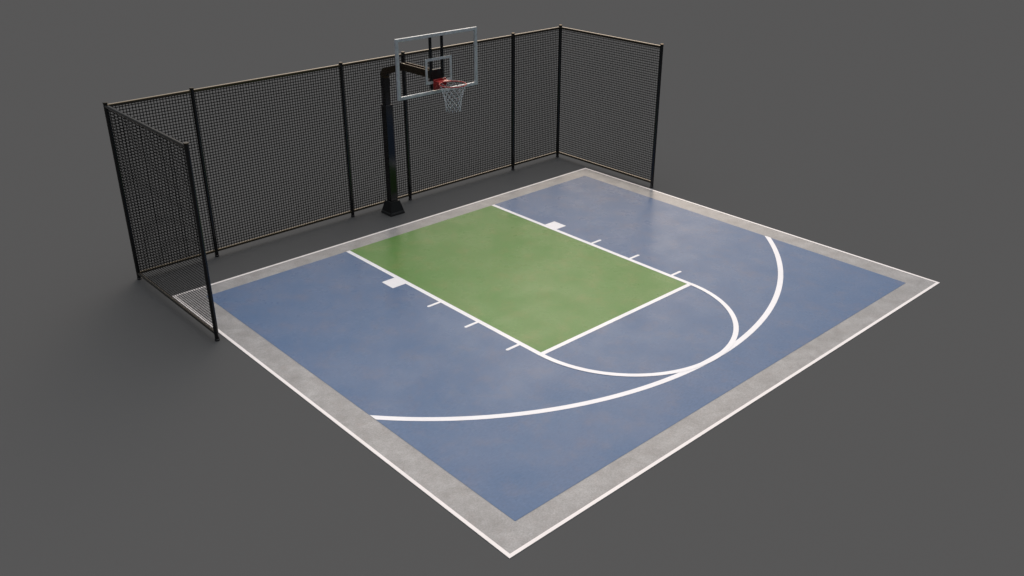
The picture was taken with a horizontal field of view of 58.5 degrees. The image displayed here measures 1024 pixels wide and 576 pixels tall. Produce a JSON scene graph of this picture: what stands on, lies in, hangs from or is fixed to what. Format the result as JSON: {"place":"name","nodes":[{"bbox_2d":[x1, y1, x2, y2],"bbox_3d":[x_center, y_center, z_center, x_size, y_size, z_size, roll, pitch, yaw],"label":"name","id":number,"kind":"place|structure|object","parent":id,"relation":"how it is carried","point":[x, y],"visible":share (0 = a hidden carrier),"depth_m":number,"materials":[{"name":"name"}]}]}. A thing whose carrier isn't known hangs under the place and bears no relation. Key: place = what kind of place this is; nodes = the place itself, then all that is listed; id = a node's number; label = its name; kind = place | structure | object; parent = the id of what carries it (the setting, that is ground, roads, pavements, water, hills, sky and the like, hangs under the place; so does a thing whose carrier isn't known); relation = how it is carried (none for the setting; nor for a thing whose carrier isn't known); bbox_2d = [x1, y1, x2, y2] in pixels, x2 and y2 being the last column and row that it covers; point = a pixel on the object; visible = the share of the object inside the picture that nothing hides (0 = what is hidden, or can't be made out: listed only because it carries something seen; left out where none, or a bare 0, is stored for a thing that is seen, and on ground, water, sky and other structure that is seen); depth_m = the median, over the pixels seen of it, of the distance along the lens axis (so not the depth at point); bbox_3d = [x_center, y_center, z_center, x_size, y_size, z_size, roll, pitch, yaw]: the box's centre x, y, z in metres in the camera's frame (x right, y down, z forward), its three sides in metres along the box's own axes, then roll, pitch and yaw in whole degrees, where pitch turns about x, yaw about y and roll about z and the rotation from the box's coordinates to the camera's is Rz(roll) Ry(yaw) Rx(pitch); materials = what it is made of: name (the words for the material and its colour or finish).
{"place":"outdoors","nodes":[
{"label":"outdoors","id":0,"kind":"place"},
{"bbox_2d":[0,0,1023,575],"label":"ground","id":1,"kind":"structure","parent":0,"point":[146,428],"depth_m":16.53,"materials":[{"name":"grey"}]},
{"bbox_2d":[102,25,663,340],"bbox_3d":[-1.723,-2.631,17.639,10.508,3.164,3.068,-22,33,-37],"label":"fence","id":2,"kind":"object","parent":1,"relation":"on","point":[191,179],"visible":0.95,"depth_m":17.71,"materials":[{"name":"black metal"}]},
{"bbox_2d":[380,26,477,216],"bbox_3d":[-1.859,-2.895,17.340,2.423,3.900,1.714,12,28,23],"label":"basketball hoop","id":3,"kind":"object","parent":1,"relation":"on","point":[432,63],"visible":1,"depth_m":16.60,"materials":[{"name":"black paint"}]},
{"bbox_2d":[172,168,939,558],"bbox_3d":[0.865,0.037,15.795,10.218,0.038,8.546,-22,33,-37],"label":"basketball court","id":4,"kind":"object","parent":1,"relation":"on","point":[512,374],"visible":1,"depth_m":14.48,"materials":[{"name":"concrete"}]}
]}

